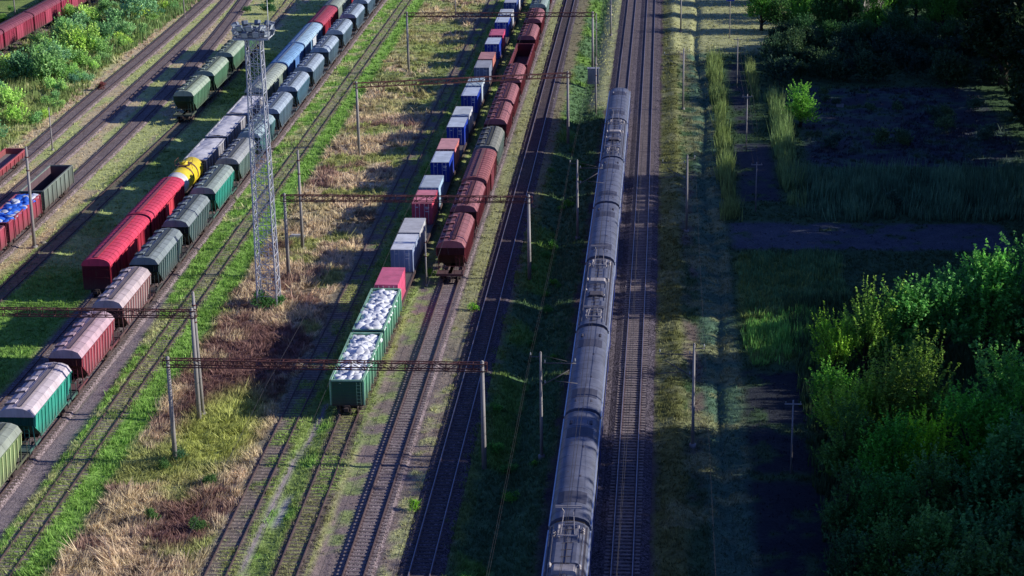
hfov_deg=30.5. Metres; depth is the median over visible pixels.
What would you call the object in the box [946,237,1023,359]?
leafy tree
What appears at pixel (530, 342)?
weed bush
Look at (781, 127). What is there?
reed row
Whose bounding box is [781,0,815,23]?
leafy tree
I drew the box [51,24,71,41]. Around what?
scrub bush
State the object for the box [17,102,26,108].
scrub bush
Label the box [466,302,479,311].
weed bush
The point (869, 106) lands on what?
garden bush
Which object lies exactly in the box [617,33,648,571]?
overhead wire
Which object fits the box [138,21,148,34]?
scrub bush
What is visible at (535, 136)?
railway track
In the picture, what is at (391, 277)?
shipping container
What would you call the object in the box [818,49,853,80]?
garden bush
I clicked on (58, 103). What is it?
scrub bush
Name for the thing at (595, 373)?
passenger train car
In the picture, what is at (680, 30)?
catenary mast
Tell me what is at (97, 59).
scrub bush
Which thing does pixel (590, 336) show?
overhead wire
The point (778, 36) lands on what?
garden bush
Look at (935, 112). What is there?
garden bush
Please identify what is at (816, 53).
garden bush
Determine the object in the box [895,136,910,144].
garden bush
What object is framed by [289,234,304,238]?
concrete block
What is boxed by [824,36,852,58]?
garden bush
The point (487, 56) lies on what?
shipping container
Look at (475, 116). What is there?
container flatcar
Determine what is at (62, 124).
railway track
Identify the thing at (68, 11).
scrub bush
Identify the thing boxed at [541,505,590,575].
passenger train car
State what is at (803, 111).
bush
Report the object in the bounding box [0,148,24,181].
gondola wagon
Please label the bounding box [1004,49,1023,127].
tall tree
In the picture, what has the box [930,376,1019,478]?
leafy tree
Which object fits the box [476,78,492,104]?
container flatcar
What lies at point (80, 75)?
scrub bush
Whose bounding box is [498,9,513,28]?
shipping container
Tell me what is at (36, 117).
scrub bush
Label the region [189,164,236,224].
hopper wagon
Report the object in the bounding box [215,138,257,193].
hopper wagon
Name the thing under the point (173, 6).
scrub bush
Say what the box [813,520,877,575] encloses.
leafy tree
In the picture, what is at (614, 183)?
passenger train car
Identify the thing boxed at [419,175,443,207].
shipping container
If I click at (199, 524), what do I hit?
weed bush
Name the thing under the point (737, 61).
utility pole
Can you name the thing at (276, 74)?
covered wagon
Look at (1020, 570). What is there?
leafy tree
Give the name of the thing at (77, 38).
scrub bush
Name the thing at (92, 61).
scrub bush
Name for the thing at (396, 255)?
door
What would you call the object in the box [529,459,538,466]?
weed bush
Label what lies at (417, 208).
door
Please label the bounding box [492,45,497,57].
door
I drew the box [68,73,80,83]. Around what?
scrub bush
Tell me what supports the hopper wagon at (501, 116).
on the railway track at (415, 416)
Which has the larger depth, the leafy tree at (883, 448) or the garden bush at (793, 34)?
the garden bush at (793, 34)
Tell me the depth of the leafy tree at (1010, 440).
141.11 m
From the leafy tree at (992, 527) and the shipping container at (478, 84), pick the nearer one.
the leafy tree at (992, 527)
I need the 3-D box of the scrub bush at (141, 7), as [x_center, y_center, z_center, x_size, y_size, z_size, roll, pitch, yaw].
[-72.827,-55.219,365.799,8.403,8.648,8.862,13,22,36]
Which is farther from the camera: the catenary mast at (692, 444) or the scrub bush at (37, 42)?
the scrub bush at (37, 42)
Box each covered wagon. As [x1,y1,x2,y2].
[0,12,33,51]
[0,30,3,49]
[21,0,61,34]
[60,0,86,16]
[81,215,149,294]
[125,177,184,236]
[244,63,286,101]
[270,43,304,75]
[287,22,322,56]
[307,5,337,35]
[323,0,350,18]
[461,148,496,203]
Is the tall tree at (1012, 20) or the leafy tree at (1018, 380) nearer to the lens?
the leafy tree at (1018, 380)
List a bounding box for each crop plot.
[736,247,854,312]
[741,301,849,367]
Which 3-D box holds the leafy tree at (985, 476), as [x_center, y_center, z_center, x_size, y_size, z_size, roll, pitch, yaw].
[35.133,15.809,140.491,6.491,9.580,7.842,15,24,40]
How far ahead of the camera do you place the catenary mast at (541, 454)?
158.98 m
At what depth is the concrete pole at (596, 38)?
324.44 m
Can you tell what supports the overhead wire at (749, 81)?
hanging from the utility pole
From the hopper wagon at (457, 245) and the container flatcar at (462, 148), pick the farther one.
the container flatcar at (462, 148)
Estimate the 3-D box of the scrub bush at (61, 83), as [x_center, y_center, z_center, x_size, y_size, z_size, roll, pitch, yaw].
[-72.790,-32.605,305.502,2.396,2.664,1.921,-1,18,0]
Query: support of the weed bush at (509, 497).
on the ground at (800, 496)
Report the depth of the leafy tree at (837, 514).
143.04 m
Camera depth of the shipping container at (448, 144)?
251.51 m
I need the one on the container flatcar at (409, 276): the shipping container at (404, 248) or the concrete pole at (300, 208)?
the shipping container at (404, 248)
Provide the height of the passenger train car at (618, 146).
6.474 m
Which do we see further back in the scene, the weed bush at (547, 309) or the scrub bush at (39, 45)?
the scrub bush at (39, 45)
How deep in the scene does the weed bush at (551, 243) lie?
222.18 m
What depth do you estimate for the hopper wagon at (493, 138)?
251.81 m
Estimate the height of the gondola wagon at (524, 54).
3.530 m
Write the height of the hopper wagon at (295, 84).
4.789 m
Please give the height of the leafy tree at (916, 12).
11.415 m
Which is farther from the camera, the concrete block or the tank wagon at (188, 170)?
the tank wagon at (188, 170)
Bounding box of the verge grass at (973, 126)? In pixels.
[648,0,1023,575]
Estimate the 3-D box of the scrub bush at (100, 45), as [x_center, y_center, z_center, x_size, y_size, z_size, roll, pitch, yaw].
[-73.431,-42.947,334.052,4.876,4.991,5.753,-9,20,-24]
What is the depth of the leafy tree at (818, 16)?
346.49 m
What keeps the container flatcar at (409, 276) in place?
on the railway track at (324, 500)
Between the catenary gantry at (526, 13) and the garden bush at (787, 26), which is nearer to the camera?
the catenary gantry at (526, 13)
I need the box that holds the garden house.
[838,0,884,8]
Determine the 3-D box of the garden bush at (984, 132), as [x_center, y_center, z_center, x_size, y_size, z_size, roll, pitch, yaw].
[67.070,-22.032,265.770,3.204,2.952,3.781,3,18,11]
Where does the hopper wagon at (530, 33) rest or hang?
on the railway track at (415, 416)
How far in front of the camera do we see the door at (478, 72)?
300.89 m
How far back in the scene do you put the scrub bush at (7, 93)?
295.94 m
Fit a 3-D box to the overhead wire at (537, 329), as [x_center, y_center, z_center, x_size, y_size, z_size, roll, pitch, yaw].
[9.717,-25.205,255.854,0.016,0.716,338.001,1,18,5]
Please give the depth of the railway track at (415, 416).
164.96 m
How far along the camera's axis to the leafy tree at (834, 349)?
176.44 m
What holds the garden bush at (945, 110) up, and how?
on the ground at (800, 496)
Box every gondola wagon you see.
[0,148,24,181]
[0,194,41,248]
[0,226,6,254]
[19,165,73,215]
[183,138,225,176]
[205,116,245,148]
[226,96,262,123]
[329,332,383,412]
[352,288,401,356]
[509,43,534,77]
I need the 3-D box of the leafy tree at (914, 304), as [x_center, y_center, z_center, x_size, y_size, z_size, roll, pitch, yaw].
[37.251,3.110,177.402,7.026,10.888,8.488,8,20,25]
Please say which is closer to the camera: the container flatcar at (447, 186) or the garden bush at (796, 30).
the container flatcar at (447, 186)
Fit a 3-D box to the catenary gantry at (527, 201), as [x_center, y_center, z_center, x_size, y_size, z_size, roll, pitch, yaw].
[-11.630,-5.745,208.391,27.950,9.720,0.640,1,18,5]
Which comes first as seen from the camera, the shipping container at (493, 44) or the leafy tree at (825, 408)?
the leafy tree at (825, 408)
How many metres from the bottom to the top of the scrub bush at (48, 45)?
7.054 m
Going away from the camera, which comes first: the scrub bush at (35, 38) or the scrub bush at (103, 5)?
the scrub bush at (35, 38)
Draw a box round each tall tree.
[955,0,1023,85]
[990,2,1023,86]
[997,0,1023,59]
[1000,40,1023,103]
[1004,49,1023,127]
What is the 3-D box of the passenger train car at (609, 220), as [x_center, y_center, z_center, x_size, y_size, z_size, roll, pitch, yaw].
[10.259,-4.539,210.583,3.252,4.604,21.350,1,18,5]
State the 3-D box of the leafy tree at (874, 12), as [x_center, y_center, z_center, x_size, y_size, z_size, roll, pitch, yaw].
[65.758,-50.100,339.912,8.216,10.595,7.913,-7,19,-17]
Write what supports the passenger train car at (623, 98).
on the railway track at (634, 16)
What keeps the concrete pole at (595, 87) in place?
on the ground at (800, 496)
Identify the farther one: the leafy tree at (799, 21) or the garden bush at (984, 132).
the leafy tree at (799, 21)
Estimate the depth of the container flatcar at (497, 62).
316.97 m
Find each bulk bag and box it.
[345,370,354,375]
[351,348,364,354]
[351,375,361,379]
[355,324,363,328]
[357,337,370,341]
[357,355,367,359]
[367,304,375,308]
[371,325,381,328]
[380,309,391,315]
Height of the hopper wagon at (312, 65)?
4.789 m
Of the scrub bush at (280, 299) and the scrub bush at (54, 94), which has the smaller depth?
the scrub bush at (280, 299)
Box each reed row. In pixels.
[705,44,744,220]
[745,49,761,101]
[763,83,807,207]
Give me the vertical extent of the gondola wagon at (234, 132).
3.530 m
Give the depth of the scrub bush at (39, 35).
346.95 m
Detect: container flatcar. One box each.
[402,256,420,305]
[420,210,439,257]
[438,171,454,210]
[454,136,468,172]
[468,105,481,137]
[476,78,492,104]
[492,53,502,77]
[502,31,510,52]
[511,13,518,31]
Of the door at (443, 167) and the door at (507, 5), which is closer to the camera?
the door at (443, 167)
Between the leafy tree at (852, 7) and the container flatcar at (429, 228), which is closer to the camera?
the container flatcar at (429, 228)
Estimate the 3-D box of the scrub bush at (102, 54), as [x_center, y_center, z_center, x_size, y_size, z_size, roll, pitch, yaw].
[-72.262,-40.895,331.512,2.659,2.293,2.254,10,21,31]
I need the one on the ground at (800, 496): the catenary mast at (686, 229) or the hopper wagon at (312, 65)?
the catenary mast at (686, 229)
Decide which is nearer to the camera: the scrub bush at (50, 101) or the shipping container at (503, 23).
the scrub bush at (50, 101)
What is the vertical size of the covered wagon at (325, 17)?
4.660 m
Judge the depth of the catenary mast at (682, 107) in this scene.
286.56 m
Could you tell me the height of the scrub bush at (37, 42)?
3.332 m
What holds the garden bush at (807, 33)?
on the ground at (800, 496)
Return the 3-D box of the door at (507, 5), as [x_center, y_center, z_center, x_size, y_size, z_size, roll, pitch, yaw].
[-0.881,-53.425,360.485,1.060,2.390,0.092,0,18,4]
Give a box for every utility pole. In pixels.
[733,39,741,87]
[742,94,751,151]
[751,162,762,211]
[785,400,801,473]
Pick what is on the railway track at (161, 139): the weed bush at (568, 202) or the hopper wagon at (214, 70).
the hopper wagon at (214, 70)
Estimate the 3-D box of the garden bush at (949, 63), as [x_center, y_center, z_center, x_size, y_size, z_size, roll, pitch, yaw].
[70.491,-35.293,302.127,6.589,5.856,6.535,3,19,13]
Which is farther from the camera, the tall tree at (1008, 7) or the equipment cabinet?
the equipment cabinet
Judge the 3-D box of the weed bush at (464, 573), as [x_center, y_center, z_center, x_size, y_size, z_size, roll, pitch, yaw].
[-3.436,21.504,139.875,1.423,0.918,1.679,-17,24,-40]
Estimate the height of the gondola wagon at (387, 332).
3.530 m
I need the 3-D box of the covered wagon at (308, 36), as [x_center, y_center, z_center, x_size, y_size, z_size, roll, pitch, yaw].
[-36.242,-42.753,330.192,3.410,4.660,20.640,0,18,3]
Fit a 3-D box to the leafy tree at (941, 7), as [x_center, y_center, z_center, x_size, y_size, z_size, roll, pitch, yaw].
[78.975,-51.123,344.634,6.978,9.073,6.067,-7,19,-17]
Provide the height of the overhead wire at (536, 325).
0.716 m
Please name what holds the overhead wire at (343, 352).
hanging from the catenary gantry at (481, 363)
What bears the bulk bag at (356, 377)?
in the gondola wagon at (346, 393)
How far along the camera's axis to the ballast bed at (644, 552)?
187.91 m
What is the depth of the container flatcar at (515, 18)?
356.25 m
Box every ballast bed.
[591,0,641,575]
[596,0,660,575]
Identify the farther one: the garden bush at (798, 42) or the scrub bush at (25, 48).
the scrub bush at (25, 48)
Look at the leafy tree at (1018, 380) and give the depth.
150.20 m
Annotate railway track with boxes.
[0,0,97,54]
[0,0,212,183]
[0,0,233,206]
[0,0,250,260]
[0,0,293,303]
[0,0,384,504]
[0,0,412,575]
[0,183,195,408]
[201,0,499,575]
[269,8,522,575]
[336,0,553,575]
[402,0,576,575]
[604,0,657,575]
[615,0,637,94]
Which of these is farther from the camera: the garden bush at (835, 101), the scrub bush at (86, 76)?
the scrub bush at (86, 76)
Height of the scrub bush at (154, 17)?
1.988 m
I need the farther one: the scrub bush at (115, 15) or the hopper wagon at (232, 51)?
the scrub bush at (115, 15)
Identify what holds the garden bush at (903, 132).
on the ground at (800, 496)
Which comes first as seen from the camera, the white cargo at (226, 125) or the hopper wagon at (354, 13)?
the white cargo at (226, 125)
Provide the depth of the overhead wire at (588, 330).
162.26 m
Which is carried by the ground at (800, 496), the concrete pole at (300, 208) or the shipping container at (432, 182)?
the concrete pole at (300, 208)
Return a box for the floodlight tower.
[230,5,284,310]
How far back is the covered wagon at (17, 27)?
345.39 m
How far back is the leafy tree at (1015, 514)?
131.12 m
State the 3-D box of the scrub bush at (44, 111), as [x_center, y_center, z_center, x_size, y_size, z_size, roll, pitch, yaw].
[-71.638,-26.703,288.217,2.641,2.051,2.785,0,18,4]
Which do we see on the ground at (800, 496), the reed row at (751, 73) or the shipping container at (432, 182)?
the reed row at (751, 73)
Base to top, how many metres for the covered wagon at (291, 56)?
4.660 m
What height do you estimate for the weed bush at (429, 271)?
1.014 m
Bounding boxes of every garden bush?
[755,54,801,84]
[757,33,791,65]
[759,23,785,44]
[769,28,807,50]
[771,31,803,48]
[772,17,798,34]
[774,57,798,75]
[776,42,801,62]
[781,23,805,42]
[783,34,808,63]
[789,59,809,78]
[791,24,818,42]
[796,47,816,63]
[802,45,831,70]
[806,33,826,50]
[808,45,841,74]
[810,52,827,76]
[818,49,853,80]
[818,94,830,102]
[819,130,844,147]
[824,28,855,41]
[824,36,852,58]
[829,31,859,51]
[830,97,840,103]
[864,102,876,112]
[870,124,894,145]
[884,188,906,208]
[892,99,904,111]
[892,127,914,145]
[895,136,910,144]
[926,104,942,121]
[929,46,974,83]
[930,48,970,84]
[933,112,956,131]
[939,103,956,116]
[967,96,986,110]
[975,123,997,140]
[981,64,1008,85]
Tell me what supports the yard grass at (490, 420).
on the ground at (800, 496)
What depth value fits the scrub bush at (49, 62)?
313.12 m
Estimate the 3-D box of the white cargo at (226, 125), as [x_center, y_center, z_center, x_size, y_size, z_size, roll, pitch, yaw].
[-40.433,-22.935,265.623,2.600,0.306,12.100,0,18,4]
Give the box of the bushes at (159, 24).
[0,0,199,85]
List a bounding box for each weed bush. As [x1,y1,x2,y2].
[143,507,161,520]
[158,457,170,468]
[169,444,188,459]
[188,515,209,529]
[202,471,218,483]
[407,498,419,511]
[427,267,436,275]
[457,571,475,575]
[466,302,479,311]
[486,440,504,453]
[489,402,503,411]
[497,463,519,473]
[501,489,520,502]
[526,339,535,347]
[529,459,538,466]
[540,249,550,257]
[543,304,551,312]
[548,238,558,248]
[548,278,558,283]
[562,199,573,207]
[578,161,588,169]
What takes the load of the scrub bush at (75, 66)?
on the ground at (800, 496)
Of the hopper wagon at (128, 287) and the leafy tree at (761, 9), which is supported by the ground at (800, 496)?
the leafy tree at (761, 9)
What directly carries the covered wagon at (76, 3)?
on the railway track at (92, 1)
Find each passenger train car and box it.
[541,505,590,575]
[548,411,600,554]
[564,326,608,440]
[576,245,614,348]
[585,203,619,279]
[593,157,623,221]
[599,108,627,174]
[605,87,630,138]
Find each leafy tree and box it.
[742,0,773,30]
[762,0,791,26]
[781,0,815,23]
[789,12,814,35]
[805,355,859,433]
[808,301,865,371]
[808,356,885,448]
[809,0,845,23]
[810,0,841,30]
[811,391,873,481]
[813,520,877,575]
[815,456,875,538]
[818,19,846,47]
[830,0,865,28]
[834,271,906,376]
[840,18,863,52]
[845,462,918,547]
[848,336,935,440]
[850,405,925,491]
[853,504,925,575]
[854,0,897,32]
[874,273,946,366]
[875,4,906,39]
[881,0,917,26]
[882,322,963,438]
[882,388,959,491]
[884,545,959,575]
[894,437,964,534]
[895,499,972,575]
[904,0,926,22]
[910,262,990,365]
[916,0,942,24]
[925,0,961,25]
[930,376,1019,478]
[937,490,1022,575]
[937,521,1023,575]
[938,444,1023,544]
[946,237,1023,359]
[951,334,1023,437]
[965,348,1023,474]
[965,408,1023,535]
[981,468,1023,565]
[983,231,1023,360]
[990,524,1023,575]
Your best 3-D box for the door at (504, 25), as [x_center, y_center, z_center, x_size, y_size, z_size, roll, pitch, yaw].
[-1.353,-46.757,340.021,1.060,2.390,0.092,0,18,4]
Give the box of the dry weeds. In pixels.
[37,0,486,575]
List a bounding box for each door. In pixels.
[392,250,401,266]
[402,251,411,270]
[413,204,421,217]
[422,204,430,222]
[432,163,439,174]
[440,164,447,180]
[448,128,455,137]
[455,128,462,143]
[462,97,468,105]
[469,97,476,111]
[475,68,481,76]
[482,69,487,82]
[486,45,491,51]
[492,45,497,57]
[496,23,500,28]
[502,23,507,35]
[505,3,509,8]
[510,3,515,14]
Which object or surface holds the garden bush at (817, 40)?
on the ground at (800, 496)
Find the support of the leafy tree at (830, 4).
on the ground at (800, 496)
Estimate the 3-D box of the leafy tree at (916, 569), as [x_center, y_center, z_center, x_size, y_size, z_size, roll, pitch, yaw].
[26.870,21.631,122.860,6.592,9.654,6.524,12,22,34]
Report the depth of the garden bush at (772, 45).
318.38 m
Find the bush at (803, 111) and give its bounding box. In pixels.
[781,78,820,126]
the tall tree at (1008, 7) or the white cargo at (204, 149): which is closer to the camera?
the white cargo at (204, 149)
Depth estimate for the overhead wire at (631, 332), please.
162.98 m
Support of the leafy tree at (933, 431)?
on the ground at (800, 496)
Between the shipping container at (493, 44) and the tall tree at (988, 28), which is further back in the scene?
the shipping container at (493, 44)
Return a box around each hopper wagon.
[0,362,77,460]
[0,422,28,487]
[48,311,119,398]
[91,266,154,345]
[129,228,185,299]
[161,194,212,259]
[173,75,212,121]
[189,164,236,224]
[195,56,230,99]
[214,39,244,79]
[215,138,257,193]
[231,23,260,56]
[237,114,276,165]
[258,92,294,139]
[276,71,310,116]
[293,53,325,95]
[310,35,339,74]
[325,18,353,55]
[339,3,365,38]
[351,0,376,23]
[436,212,474,281]
[450,180,485,238]
[473,126,504,169]
[484,101,512,146]
[492,83,518,124]
[500,62,525,102]
[517,23,539,53]
[524,8,544,39]
[529,0,549,23]
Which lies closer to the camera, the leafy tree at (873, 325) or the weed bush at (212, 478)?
the weed bush at (212, 478)
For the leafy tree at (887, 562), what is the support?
on the ground at (800, 496)
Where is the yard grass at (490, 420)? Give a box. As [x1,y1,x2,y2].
[0,0,620,575]
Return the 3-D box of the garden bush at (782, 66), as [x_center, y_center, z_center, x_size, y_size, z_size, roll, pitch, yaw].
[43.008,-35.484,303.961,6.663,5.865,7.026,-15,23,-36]
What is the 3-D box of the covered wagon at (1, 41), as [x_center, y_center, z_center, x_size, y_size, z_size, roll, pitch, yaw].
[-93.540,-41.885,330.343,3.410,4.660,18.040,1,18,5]
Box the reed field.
[784,154,1023,222]
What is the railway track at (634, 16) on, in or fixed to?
on the ballast bed at (594, 555)
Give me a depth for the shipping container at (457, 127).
261.92 m
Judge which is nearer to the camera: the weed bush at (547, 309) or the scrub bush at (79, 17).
the weed bush at (547, 309)
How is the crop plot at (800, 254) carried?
on the ground at (800, 496)
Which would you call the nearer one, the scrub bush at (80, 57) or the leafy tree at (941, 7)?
the scrub bush at (80, 57)
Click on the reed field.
(954, 186)
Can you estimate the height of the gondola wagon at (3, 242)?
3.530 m
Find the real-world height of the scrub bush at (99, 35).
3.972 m
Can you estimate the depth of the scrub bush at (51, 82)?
306.31 m
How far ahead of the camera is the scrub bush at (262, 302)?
199.46 m
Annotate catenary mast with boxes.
[530,351,576,459]
[570,159,600,239]
[609,0,612,35]
[657,343,704,447]
[661,155,694,232]
[663,48,689,109]
[679,0,681,32]
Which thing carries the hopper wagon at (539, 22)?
on the railway track at (415, 416)
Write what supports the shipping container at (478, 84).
on the container flatcar at (487, 86)
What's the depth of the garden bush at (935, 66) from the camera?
300.82 m
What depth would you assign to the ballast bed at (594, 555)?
222.31 m
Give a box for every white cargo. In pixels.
[189,138,222,158]
[208,115,242,135]
[230,96,258,112]
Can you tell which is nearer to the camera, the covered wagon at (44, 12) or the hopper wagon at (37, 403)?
the hopper wagon at (37, 403)
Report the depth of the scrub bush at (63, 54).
318.61 m
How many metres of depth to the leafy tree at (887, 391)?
158.62 m
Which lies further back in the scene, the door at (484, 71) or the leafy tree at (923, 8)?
the leafy tree at (923, 8)
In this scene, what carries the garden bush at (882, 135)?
on the ground at (800, 496)
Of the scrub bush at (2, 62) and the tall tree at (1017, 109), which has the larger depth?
the scrub bush at (2, 62)
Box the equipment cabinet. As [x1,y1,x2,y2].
[587,67,599,83]
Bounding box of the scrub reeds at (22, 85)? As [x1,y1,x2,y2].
[0,74,92,150]
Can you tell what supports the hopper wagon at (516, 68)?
on the railway track at (415, 416)
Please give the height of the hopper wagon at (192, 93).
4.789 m
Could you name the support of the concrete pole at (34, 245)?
on the ground at (800, 496)
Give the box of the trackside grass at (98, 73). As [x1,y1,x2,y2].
[0,0,312,285]
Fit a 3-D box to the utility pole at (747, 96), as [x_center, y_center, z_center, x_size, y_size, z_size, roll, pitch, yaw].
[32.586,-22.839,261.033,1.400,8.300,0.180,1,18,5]
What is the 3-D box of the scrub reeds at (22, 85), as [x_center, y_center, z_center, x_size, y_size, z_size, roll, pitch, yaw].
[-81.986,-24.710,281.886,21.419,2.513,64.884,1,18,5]
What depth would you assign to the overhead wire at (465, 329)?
168.39 m
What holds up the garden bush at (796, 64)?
on the ground at (800, 496)
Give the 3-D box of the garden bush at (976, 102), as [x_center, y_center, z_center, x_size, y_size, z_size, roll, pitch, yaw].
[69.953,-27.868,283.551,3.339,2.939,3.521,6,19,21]
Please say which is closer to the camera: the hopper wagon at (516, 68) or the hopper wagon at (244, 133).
the hopper wagon at (244, 133)
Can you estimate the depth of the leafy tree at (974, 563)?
122.44 m
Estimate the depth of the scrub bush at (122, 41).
343.49 m
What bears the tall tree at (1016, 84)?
on the ground at (800, 496)
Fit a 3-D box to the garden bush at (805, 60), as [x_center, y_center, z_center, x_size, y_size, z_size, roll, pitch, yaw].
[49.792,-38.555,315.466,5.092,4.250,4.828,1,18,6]
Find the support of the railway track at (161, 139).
on the ground at (800, 496)
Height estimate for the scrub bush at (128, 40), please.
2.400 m
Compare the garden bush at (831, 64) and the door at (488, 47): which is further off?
the door at (488, 47)
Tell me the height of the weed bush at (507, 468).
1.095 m
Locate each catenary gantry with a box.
[0,307,201,419]
[162,356,487,468]
[280,193,532,279]
[353,71,570,154]
[404,11,594,72]
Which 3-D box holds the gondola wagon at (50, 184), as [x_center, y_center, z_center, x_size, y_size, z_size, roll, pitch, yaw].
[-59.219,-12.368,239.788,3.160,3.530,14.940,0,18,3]
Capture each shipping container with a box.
[374,267,405,298]
[390,234,419,271]
[398,218,425,253]
[412,190,437,223]
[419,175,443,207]
[430,151,453,181]
[436,138,459,167]
[447,117,468,144]
[452,106,472,132]
[461,87,480,112]
[466,78,484,101]
[474,60,491,83]
[478,52,495,74]
[485,38,501,58]
[489,29,505,49]
[495,17,510,36]
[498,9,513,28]
[504,0,518,15]
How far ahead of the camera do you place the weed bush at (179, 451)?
161.11 m
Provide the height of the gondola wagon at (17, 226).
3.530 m
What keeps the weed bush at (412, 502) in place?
on the ground at (800, 496)
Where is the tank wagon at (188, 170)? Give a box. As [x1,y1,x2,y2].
[168,157,202,195]
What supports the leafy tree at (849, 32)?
on the ground at (800, 496)
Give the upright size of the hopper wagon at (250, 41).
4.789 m
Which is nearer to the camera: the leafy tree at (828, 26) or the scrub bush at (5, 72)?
the scrub bush at (5, 72)
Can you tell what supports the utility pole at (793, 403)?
on the ground at (800, 496)
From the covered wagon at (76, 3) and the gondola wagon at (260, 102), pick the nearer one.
the gondola wagon at (260, 102)
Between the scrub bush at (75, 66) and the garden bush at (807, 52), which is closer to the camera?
the garden bush at (807, 52)
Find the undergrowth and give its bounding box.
[781,286,1023,575]
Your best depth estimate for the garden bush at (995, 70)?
300.67 m
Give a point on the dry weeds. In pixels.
(121, 494)
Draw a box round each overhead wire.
[167,0,475,574]
[245,5,502,574]
[319,7,532,575]
[392,0,561,575]
[486,0,603,574]
[488,4,603,575]
[559,5,627,574]
[560,2,627,575]
[616,7,649,575]
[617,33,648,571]
[687,14,715,575]
[734,1,762,159]
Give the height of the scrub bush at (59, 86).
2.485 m
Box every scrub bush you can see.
[0,47,35,79]
[0,52,17,71]
[0,63,14,81]
[0,82,28,104]
[0,120,9,141]
[3,100,32,124]
[5,51,34,80]
[7,5,16,11]
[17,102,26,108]
[19,44,29,51]
[23,44,41,57]
[25,33,43,43]
[25,42,67,76]
[26,37,47,49]
[29,69,48,81]
[29,110,42,123]
[33,41,71,76]
[35,30,48,38]
[37,32,79,67]
[38,106,52,118]
[40,73,65,90]
[40,96,56,104]
[45,12,75,43]
[49,90,60,100]
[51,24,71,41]
[52,99,65,108]
[53,66,76,79]
[53,79,67,92]
[56,1,77,19]
[57,80,71,92]
[59,21,102,53]
[66,11,89,31]
[66,46,90,65]
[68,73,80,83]
[70,62,81,71]
[74,2,104,21]
[76,70,86,80]
[82,72,95,81]
[86,23,116,40]
[86,34,112,56]
[87,57,99,68]
[92,54,102,65]
[94,80,105,88]
[96,0,111,15]
[96,18,116,41]
[97,50,110,60]
[101,6,125,26]
[111,20,136,36]
[112,38,126,46]
[119,0,159,19]
[121,35,133,44]
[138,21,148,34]
[148,12,159,18]
[158,0,168,8]
[168,0,176,6]
[169,3,179,10]
[241,5,252,11]
[250,290,276,309]
[258,2,276,12]
[269,295,285,307]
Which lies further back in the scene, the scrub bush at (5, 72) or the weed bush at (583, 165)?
the scrub bush at (5, 72)
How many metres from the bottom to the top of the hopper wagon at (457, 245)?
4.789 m
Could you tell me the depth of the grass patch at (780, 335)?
187.93 m
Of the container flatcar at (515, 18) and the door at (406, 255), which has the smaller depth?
the door at (406, 255)
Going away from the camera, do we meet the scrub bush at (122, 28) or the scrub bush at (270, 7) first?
the scrub bush at (122, 28)
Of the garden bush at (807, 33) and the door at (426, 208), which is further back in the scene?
the garden bush at (807, 33)
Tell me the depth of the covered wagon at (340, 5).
360.26 m
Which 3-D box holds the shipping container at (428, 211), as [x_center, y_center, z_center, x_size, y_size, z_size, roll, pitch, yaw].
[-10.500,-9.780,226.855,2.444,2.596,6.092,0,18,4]
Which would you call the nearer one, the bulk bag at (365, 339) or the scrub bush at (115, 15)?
the bulk bag at (365, 339)
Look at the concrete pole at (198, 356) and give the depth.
169.60 m
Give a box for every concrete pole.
[25,146,37,248]
[48,107,53,150]
[191,291,205,414]
[296,150,305,249]
[424,232,427,286]
[595,57,596,114]
[596,13,597,64]
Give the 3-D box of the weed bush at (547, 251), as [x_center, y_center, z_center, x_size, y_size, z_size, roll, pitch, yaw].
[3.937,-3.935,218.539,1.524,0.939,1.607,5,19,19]
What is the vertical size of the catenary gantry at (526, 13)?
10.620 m
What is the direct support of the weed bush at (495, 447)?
on the ground at (800, 496)
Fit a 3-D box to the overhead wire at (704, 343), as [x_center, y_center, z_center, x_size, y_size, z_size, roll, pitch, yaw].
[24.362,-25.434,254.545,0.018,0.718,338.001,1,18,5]
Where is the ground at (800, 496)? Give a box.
[0,0,1023,575]

